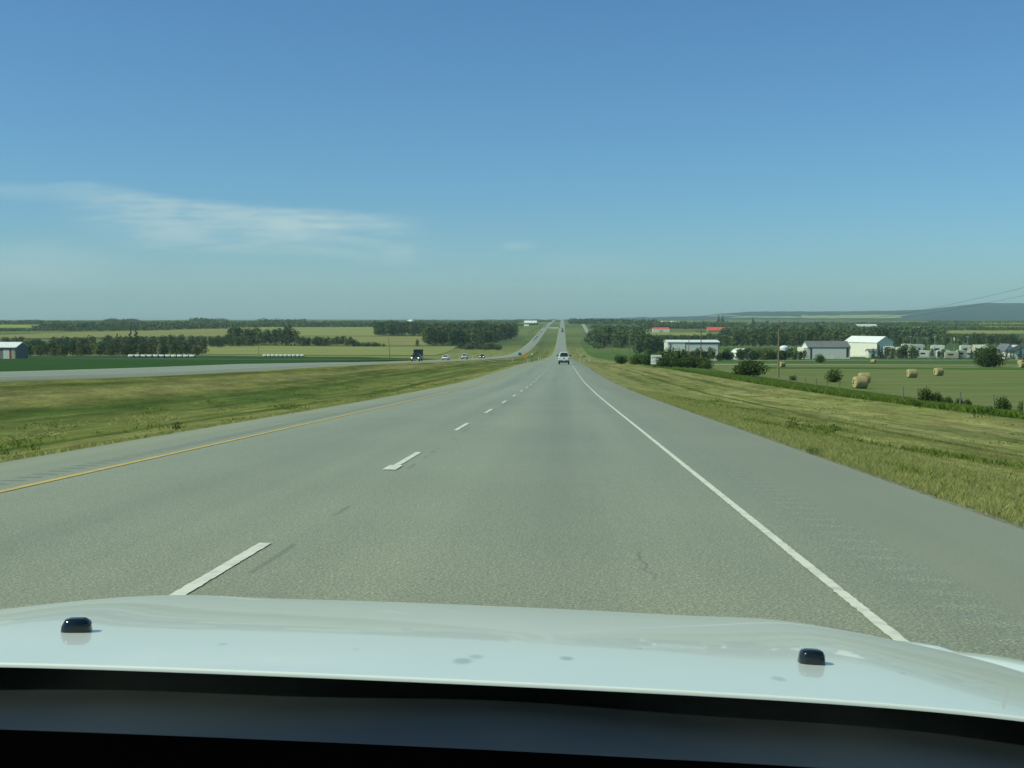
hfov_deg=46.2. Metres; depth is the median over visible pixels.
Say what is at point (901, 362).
green meadow
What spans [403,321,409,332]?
aspen tree
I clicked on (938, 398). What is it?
shrub
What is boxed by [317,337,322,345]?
leafy tree
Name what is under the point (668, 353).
shrub
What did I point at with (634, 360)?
shrub
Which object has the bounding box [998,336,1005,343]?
leafy tree
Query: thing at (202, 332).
hay field
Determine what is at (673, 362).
shrub
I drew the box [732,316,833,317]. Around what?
hill field
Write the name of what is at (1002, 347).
house
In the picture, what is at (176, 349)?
leafy tree
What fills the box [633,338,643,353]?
leafy tree
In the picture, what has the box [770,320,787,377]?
utility pole
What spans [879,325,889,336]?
leafy tree
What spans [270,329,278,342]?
aspen tree
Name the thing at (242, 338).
leafy tree
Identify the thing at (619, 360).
shrub
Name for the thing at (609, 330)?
aspen tree
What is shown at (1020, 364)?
hay bale
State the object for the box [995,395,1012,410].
shrub
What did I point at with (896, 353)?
aspen tree
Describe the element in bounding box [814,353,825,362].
shrub
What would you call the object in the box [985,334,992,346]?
aspen tree
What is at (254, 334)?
leafy tree
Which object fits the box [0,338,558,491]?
yellow edge line
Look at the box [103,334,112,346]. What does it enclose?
leafy tree
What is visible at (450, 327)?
leafy tree
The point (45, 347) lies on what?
leafy tree
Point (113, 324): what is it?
woods
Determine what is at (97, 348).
leafy tree
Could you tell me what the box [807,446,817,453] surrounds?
weed
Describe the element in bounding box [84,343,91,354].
leafy tree
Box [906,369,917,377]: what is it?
hay bale
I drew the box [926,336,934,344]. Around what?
leafy tree
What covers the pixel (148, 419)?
median grass
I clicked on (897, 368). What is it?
green meadow
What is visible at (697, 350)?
leafy tree
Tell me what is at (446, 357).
car
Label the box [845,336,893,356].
hangar
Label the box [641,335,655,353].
leafy tree
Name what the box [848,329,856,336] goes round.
leafy tree
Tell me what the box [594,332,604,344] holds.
leafy tree
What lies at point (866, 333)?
aspen tree
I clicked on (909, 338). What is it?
leafy tree
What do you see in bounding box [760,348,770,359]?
leafy tree
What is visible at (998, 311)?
hills
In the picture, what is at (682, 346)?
hangar door
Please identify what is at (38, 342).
leafy tree
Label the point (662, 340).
aspen tree
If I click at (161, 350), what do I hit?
leafy tree
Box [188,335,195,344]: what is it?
leafy tree
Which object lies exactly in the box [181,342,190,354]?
leafy tree
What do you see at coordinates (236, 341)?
leafy tree
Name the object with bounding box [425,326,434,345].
leafy tree
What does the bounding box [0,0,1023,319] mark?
sky
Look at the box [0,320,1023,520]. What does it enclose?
ground
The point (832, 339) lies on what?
aspen tree
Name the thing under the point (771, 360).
service road
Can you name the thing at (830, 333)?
aspen tree
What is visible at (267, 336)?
aspen tree
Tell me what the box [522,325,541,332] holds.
green field
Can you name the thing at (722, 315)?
hill field
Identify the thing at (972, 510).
gravel verge
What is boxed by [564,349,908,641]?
white edge line
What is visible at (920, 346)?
trailer
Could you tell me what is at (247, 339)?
leafy tree
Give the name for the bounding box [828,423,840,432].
weed
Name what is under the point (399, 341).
hay field
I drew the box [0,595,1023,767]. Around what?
white car
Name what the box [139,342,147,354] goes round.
leafy tree
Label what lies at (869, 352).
shed
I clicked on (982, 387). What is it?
hay field
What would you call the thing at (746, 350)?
aspen tree
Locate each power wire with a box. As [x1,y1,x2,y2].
[697,288,1020,333]
[713,295,1023,333]
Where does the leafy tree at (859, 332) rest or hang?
on the ground at (100, 401)
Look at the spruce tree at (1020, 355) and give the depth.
701.10 m
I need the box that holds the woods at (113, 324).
[0,317,550,330]
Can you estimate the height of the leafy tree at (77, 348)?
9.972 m
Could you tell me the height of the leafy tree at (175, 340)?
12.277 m
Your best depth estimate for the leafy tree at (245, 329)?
1322.85 m
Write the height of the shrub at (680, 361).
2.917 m
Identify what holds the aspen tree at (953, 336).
on the ground at (100, 401)
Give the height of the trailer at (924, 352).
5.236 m
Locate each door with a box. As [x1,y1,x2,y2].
[3,350,8,358]
[11,349,14,358]
[673,344,684,352]
[812,348,845,358]
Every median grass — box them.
[0,377,477,462]
[0,407,239,443]
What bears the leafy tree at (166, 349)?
on the ground at (100, 401)
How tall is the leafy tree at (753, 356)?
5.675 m
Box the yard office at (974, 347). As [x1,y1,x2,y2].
[970,345,986,354]
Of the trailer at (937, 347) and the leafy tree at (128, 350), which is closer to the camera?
the leafy tree at (128, 350)
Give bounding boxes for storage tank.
[780,345,789,351]
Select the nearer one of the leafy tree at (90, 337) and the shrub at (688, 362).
the shrub at (688, 362)
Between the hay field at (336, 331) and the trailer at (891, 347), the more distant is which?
the hay field at (336, 331)
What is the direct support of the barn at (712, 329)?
on the ground at (100, 401)
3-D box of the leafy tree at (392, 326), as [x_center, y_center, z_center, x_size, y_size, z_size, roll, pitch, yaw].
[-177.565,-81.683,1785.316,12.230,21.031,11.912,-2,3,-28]
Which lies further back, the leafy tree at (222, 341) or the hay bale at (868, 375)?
the leafy tree at (222, 341)
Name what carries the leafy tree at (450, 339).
on the ground at (100, 401)
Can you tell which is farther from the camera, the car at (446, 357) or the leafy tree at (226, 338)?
the leafy tree at (226, 338)
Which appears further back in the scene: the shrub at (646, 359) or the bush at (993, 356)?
the bush at (993, 356)
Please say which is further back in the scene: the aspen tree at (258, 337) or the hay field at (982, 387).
the aspen tree at (258, 337)
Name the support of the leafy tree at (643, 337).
on the ground at (100, 401)
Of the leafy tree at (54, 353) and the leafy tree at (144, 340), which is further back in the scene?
the leafy tree at (144, 340)
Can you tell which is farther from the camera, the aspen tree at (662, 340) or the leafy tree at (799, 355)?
the aspen tree at (662, 340)
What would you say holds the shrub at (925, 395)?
on the ground at (100, 401)
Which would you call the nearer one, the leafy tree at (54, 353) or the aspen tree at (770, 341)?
the leafy tree at (54, 353)
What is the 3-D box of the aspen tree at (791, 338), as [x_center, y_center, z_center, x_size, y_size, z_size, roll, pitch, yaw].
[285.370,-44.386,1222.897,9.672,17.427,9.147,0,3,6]
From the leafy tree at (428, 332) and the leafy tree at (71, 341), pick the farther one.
the leafy tree at (428, 332)
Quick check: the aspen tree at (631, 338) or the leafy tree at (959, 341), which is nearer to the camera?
the aspen tree at (631, 338)
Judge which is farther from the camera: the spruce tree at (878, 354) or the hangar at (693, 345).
the spruce tree at (878, 354)
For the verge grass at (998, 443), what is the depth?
58.76 m
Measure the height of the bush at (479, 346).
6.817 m
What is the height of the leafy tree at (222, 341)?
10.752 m
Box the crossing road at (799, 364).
[576,360,884,364]
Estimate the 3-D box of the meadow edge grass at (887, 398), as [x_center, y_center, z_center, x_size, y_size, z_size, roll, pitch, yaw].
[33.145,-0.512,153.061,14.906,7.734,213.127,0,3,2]
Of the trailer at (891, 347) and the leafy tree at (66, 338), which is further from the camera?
the leafy tree at (66, 338)
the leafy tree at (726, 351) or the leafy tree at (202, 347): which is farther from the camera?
the leafy tree at (202, 347)
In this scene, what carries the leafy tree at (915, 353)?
on the ground at (100, 401)
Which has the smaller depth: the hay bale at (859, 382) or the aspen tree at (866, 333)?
the hay bale at (859, 382)
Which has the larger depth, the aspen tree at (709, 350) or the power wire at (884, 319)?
the aspen tree at (709, 350)
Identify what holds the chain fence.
on the ground at (100, 401)
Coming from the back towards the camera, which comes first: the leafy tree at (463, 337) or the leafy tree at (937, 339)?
the leafy tree at (463, 337)
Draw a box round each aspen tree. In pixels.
[256,329,262,344]
[264,329,270,344]
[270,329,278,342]
[291,329,300,342]
[335,336,341,344]
[378,322,384,333]
[384,321,391,335]
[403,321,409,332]
[465,330,471,342]
[484,329,491,342]
[496,323,503,331]
[604,325,612,342]
[626,332,634,347]
[658,336,665,350]
[707,346,716,357]
[709,351,715,359]
[719,334,727,347]
[731,331,739,347]
[739,334,744,345]
[743,348,748,356]
[745,331,753,348]
[748,333,756,346]
[751,329,758,344]
[756,334,762,348]
[767,333,773,348]
[774,333,781,348]
[781,334,789,345]
[787,347,793,359]
[788,332,794,348]
[793,335,799,345]
[796,332,804,346]
[802,350,806,359]
[804,331,812,340]
[807,330,814,340]
[812,325,819,333]
[828,329,833,340]
[831,331,837,340]
[839,332,845,340]
[864,328,869,335]
[869,327,876,335]
[884,347,890,355]
[889,326,897,337]
[894,349,898,358]
[916,335,922,343]
[942,334,949,344]
[951,334,956,343]
[968,337,974,344]
[980,333,986,343]
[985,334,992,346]
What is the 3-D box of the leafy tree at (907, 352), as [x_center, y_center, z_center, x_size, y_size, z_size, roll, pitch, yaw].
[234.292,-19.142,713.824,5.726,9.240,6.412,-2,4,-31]
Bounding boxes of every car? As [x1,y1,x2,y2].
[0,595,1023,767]
[442,355,449,359]
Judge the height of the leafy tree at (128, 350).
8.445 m
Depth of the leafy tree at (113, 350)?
761.25 m
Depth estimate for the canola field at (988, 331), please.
2008.06 m
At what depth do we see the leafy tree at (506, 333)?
1535.51 m
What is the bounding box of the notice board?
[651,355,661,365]
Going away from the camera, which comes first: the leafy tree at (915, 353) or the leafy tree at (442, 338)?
the leafy tree at (915, 353)
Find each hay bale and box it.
[779,362,785,366]
[852,376,867,388]
[858,373,870,382]
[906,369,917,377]
[933,368,943,375]
[1017,362,1023,367]
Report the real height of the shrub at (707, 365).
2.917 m
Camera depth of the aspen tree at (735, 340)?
1198.59 m
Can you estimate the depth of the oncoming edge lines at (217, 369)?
105.72 m
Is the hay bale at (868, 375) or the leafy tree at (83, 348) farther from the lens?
the leafy tree at (83, 348)
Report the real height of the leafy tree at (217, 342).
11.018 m
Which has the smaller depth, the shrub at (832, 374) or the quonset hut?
the shrub at (832, 374)
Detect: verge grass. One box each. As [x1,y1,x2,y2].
[654,379,1023,466]
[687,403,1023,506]
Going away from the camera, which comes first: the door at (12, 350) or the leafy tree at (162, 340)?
the door at (12, 350)
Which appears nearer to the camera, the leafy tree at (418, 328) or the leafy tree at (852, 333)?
the leafy tree at (852, 333)
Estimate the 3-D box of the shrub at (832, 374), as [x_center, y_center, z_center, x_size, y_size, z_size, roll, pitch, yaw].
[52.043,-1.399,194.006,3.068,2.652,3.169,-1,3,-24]
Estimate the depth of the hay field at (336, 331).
2061.90 m
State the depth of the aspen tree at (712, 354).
561.54 m
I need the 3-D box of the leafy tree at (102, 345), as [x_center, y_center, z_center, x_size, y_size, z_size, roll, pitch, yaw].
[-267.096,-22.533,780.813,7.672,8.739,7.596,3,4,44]
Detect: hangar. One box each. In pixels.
[663,340,719,359]
[797,341,850,358]
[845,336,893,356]
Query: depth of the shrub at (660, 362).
298.22 m
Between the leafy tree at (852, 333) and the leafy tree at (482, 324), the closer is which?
the leafy tree at (852, 333)
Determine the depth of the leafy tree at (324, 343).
1270.86 m
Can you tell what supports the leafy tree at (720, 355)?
on the ground at (100, 401)
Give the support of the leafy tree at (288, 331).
on the ground at (100, 401)
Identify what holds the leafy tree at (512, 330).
on the ground at (100, 401)
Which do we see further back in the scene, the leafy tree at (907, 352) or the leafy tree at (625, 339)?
the leafy tree at (625, 339)
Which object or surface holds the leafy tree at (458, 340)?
on the ground at (100, 401)
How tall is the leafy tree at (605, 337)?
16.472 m
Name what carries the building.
on the ground at (100, 401)
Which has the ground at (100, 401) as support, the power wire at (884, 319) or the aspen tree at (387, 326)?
the aspen tree at (387, 326)
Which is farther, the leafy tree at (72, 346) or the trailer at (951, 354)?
the leafy tree at (72, 346)
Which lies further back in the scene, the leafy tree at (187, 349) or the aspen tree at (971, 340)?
the aspen tree at (971, 340)
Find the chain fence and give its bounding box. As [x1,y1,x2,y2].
[853,356,978,359]
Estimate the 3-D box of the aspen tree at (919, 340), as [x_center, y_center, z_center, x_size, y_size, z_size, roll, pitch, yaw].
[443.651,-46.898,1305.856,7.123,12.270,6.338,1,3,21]
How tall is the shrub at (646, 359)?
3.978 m
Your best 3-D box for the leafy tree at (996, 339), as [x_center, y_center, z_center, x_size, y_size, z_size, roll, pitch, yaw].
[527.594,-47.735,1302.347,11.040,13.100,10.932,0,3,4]
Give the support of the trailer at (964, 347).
on the ground at (100, 401)
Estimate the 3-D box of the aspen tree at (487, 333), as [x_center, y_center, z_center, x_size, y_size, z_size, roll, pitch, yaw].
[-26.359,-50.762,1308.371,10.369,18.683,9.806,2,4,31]
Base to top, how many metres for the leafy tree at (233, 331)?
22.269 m
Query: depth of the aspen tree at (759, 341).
1201.88 m
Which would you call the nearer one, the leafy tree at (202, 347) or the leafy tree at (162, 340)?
the leafy tree at (202, 347)
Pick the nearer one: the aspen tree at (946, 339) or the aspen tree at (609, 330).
the aspen tree at (946, 339)
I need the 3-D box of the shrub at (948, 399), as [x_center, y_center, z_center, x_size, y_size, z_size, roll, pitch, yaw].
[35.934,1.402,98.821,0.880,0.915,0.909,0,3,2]
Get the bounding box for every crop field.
[0,356,388,371]
[235,356,425,359]
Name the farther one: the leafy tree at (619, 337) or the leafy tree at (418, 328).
the leafy tree at (418, 328)
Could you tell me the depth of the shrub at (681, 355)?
357.38 m
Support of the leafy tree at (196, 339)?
on the ground at (100, 401)
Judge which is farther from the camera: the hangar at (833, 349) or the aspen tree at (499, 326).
the aspen tree at (499, 326)
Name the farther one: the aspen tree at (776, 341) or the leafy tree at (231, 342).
the leafy tree at (231, 342)
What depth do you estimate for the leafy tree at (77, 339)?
1172.82 m
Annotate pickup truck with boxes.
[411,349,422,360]
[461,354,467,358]
[557,352,570,363]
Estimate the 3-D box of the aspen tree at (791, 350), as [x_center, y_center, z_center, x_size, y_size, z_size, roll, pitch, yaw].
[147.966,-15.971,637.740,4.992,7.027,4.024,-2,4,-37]
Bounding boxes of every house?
[996,343,1016,358]
[1005,344,1023,359]
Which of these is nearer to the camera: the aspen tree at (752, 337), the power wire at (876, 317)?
the power wire at (876, 317)
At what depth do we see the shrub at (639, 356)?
338.38 m
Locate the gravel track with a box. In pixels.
[581,324,588,333]
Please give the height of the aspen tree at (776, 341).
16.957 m
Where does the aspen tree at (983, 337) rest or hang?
on the ground at (100, 401)
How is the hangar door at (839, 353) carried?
in the hangar at (833, 349)
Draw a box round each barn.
[652,327,669,331]
[706,327,728,331]
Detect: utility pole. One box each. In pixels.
[695,329,706,356]
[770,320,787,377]
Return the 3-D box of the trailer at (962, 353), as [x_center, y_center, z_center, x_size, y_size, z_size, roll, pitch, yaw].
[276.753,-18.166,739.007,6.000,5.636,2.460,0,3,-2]
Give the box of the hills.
[292,303,1023,319]
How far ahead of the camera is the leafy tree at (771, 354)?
620.48 m
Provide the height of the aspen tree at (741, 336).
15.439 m
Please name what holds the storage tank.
on the ground at (100, 401)
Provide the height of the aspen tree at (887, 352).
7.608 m
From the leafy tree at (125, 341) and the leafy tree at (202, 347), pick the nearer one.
the leafy tree at (202, 347)
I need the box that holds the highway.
[0,320,1023,660]
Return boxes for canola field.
[0,325,35,327]
[945,329,1023,333]
[979,323,1023,326]
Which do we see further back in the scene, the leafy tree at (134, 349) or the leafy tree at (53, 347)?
the leafy tree at (134, 349)
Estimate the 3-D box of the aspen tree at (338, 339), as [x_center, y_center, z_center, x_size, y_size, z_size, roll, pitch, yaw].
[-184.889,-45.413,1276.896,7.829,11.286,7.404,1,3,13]
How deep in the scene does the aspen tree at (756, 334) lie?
1236.89 m
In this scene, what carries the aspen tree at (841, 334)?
on the ground at (100, 401)
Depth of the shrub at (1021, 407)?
82.72 m
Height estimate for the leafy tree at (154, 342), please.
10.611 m
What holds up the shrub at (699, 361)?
on the ground at (100, 401)
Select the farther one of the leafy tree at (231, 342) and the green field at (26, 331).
the green field at (26, 331)
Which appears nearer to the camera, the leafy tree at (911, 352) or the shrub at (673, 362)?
the shrub at (673, 362)
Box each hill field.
[706,315,740,316]
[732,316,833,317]
[801,315,901,317]
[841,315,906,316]
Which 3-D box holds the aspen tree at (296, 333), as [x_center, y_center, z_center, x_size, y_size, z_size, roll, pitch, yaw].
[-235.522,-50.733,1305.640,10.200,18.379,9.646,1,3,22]
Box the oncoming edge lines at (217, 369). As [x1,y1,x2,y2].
[8,332,543,376]
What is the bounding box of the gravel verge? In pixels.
[572,359,1023,529]
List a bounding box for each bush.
[463,343,473,348]
[475,343,484,349]
[731,358,769,375]
[972,345,1007,366]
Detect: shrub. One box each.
[614,354,627,363]
[628,355,640,364]
[632,353,643,363]
[639,352,654,364]
[655,347,677,359]
[655,355,669,366]
[664,355,679,366]
[666,346,687,364]
[675,357,685,366]
[680,355,696,367]
[694,355,709,367]
[700,359,713,368]
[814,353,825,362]
[824,367,842,381]
[918,386,934,400]
[931,392,944,401]
[943,396,953,402]
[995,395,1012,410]
[1017,402,1022,410]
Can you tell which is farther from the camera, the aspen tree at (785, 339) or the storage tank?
the aspen tree at (785, 339)
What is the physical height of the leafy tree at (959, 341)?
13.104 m
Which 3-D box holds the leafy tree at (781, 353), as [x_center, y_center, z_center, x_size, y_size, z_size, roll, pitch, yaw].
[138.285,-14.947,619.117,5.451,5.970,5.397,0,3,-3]
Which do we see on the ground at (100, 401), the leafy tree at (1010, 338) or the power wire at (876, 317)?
the leafy tree at (1010, 338)
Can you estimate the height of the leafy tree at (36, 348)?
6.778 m
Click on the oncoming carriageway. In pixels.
(94, 373)
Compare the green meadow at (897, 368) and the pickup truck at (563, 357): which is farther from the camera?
the green meadow at (897, 368)
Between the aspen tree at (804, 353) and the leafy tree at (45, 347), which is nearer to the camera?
the aspen tree at (804, 353)
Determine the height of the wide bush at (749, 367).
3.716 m
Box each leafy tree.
[16,336,25,341]
[26,342,33,355]
[32,345,42,355]
[36,339,43,348]
[40,343,50,355]
[48,343,60,355]
[49,348,59,355]
[54,337,62,348]
[59,343,68,355]
[61,336,69,347]
[67,339,74,347]
[68,343,77,354]
[74,342,84,355]
[75,337,83,344]
[80,345,87,355]
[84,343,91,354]
[87,335,96,343]
[90,342,99,355]
[94,344,104,355]
[100,343,106,354]
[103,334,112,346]
[105,342,119,355]
[112,342,121,354]
[115,336,123,347]
[119,348,126,355]
[120,337,131,345]
[124,344,134,355]
[130,337,136,347]
[131,344,139,354]
[132,336,139,345]
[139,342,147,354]
[140,336,148,345]
[145,343,156,354]
[151,339,159,346]
[156,347,164,354]
[157,336,165,346]
[159,342,168,354]
[166,334,174,346]
[169,342,181,354]
[172,336,179,345]
[177,334,185,343]
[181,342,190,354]
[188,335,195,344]
[191,345,198,354]
[193,337,198,345]
[197,340,208,353]
[213,337,221,346]
[218,337,225,346]
[223,334,229,344]
[227,325,239,342]
[228,335,235,345]
[232,336,240,345]
[241,327,249,335]
[241,334,247,345]
[244,335,253,345]
[250,327,260,343]
[270,328,281,344]
[277,331,286,345]
[283,325,295,345]
[300,336,306,345]
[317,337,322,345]
[322,338,327,345]
[374,321,381,334]
[389,322,395,334]
[394,322,402,335]
[409,320,417,334]
[416,320,423,334]
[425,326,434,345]
[430,328,439,345]
[438,330,447,344]
[445,324,454,344]
[447,328,457,345]
[451,328,460,345]
[456,328,466,344]
[479,320,488,328]
[501,324,510,339]
[506,323,515,338]
[590,327,599,342]
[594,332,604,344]
[601,333,608,345]
[614,331,625,347]
[617,333,627,346]
[632,332,646,352]
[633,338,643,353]
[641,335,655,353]
[648,337,661,352]
[692,347,703,358]
[717,352,723,360]
[722,348,730,359]
[726,352,731,359]
[737,349,744,359]
[750,350,756,359]
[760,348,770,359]
[768,349,774,359]
[776,349,784,359]
[782,350,788,359]
[796,351,802,359]
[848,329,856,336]
[856,328,863,335]
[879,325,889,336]
[893,333,903,346]
[897,348,902,358]
[899,344,907,358]
[903,344,908,358]
[906,334,913,343]
[908,347,914,358]
[911,345,916,358]
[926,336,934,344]
[933,334,942,344]
[954,334,963,345]
[970,332,983,344]
[994,334,1002,345]
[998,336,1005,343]
[1005,333,1016,344]
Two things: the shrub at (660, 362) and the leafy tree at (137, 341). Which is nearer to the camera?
the shrub at (660, 362)
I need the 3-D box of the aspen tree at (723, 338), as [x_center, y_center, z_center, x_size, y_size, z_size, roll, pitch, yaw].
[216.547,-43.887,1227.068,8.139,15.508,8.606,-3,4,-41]
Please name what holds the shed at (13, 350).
on the ground at (100, 401)
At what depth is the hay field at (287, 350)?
1102.01 m
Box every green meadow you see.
[709,361,1016,364]
[762,367,1023,369]
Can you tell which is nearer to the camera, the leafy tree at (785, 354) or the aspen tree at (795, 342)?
the leafy tree at (785, 354)
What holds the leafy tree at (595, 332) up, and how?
on the ground at (100, 401)
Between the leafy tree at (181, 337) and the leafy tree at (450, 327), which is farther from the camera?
the leafy tree at (450, 327)
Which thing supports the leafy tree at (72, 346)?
on the ground at (100, 401)
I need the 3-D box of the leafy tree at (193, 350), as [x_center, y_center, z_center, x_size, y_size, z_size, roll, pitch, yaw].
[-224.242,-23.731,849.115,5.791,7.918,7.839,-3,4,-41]
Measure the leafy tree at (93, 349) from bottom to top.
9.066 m
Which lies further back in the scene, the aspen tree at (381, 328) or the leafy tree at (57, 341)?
the aspen tree at (381, 328)
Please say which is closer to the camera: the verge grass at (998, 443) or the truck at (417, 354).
the verge grass at (998, 443)
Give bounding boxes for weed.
[171,421,185,429]
[785,418,798,426]
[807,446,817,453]
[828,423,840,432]
[908,399,922,407]
[972,406,996,417]
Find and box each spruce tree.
[876,345,881,358]
[1017,347,1023,359]
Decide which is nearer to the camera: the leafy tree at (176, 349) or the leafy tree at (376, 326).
the leafy tree at (176, 349)
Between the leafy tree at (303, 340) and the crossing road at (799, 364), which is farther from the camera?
the leafy tree at (303, 340)
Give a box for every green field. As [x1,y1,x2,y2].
[0,329,68,333]
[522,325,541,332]
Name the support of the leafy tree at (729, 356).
on the ground at (100, 401)
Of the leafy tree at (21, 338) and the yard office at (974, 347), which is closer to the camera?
the yard office at (974, 347)
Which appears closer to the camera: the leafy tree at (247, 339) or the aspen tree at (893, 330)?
the leafy tree at (247, 339)
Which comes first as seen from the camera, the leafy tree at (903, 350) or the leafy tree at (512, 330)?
the leafy tree at (903, 350)
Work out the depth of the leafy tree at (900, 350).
711.43 m
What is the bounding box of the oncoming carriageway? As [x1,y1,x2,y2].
[0,320,554,381]
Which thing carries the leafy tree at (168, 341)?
on the ground at (100, 401)
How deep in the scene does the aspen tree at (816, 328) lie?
1489.77 m
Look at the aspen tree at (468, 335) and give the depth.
1308.62 m
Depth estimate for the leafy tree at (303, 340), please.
1269.65 m
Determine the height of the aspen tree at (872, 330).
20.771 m
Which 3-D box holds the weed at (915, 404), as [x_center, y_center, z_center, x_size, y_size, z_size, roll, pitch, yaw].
[20.907,1.007,62.036,0.778,0.490,0.739,0,3,2]
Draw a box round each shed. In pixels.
[0,342,28,358]
[865,349,877,357]
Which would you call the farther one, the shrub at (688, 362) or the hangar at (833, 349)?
the hangar at (833, 349)
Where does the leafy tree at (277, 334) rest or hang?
on the ground at (100, 401)
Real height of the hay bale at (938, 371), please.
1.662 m
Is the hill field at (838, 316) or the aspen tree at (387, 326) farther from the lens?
the hill field at (838, 316)
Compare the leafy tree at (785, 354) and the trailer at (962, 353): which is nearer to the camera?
the leafy tree at (785, 354)
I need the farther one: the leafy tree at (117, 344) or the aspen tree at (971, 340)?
the aspen tree at (971, 340)
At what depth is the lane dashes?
7.56 m
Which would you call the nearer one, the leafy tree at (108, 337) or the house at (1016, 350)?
the house at (1016, 350)
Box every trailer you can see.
[883,346,894,357]
[913,344,924,349]
[918,350,929,358]
[931,345,944,350]
[944,351,958,357]
[956,350,966,357]
[959,345,970,350]
[967,351,974,358]
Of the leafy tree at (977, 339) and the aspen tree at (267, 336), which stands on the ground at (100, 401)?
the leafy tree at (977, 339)
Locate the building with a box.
[853,324,876,326]
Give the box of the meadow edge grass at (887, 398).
[657,366,1023,418]
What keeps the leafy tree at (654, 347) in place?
on the ground at (100, 401)
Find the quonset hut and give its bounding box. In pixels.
[731,348,751,359]
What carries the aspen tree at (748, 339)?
on the ground at (100, 401)
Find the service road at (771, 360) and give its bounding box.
[711,360,835,360]
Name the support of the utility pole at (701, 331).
on the hay field at (982, 387)
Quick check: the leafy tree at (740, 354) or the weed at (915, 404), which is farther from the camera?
the leafy tree at (740, 354)
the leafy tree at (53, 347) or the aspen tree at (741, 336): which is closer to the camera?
the leafy tree at (53, 347)
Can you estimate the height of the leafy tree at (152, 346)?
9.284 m
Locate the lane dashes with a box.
[170,361,554,594]
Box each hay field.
[0,328,270,337]
[181,346,454,354]
[230,336,439,345]
[258,327,384,335]
[709,363,1023,409]
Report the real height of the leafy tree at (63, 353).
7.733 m
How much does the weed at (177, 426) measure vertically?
0.301 m
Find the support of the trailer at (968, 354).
on the ground at (100, 401)
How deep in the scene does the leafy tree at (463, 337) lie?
1311.48 m
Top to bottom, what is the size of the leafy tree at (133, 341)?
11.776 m
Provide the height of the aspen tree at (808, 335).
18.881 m
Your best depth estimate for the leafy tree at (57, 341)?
1120.53 m
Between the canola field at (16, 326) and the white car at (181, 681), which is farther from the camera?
the canola field at (16, 326)
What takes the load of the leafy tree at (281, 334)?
on the ground at (100, 401)
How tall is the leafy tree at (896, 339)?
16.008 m
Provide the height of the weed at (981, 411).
0.526 m
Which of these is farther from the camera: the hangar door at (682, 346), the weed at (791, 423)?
the hangar door at (682, 346)
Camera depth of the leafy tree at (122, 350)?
799.75 m
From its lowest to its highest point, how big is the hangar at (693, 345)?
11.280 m
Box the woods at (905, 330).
[567,318,1023,348]
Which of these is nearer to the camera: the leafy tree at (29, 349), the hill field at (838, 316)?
the leafy tree at (29, 349)
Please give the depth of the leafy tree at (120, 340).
1201.80 m
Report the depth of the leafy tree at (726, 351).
615.82 m
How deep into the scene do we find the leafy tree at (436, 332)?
1307.40 m
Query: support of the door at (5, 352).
in the shed at (13, 350)
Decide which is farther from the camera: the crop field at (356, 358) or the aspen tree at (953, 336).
the aspen tree at (953, 336)
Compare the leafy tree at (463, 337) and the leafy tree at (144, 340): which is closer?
the leafy tree at (144, 340)
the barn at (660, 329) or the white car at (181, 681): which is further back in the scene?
the barn at (660, 329)
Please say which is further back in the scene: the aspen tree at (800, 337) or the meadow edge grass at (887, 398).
the aspen tree at (800, 337)
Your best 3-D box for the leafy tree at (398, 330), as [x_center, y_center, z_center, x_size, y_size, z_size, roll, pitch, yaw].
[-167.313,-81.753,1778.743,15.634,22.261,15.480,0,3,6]
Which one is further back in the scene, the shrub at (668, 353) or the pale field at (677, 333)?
the pale field at (677, 333)
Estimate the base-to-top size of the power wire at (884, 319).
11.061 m
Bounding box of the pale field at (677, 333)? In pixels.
[646,332,718,335]

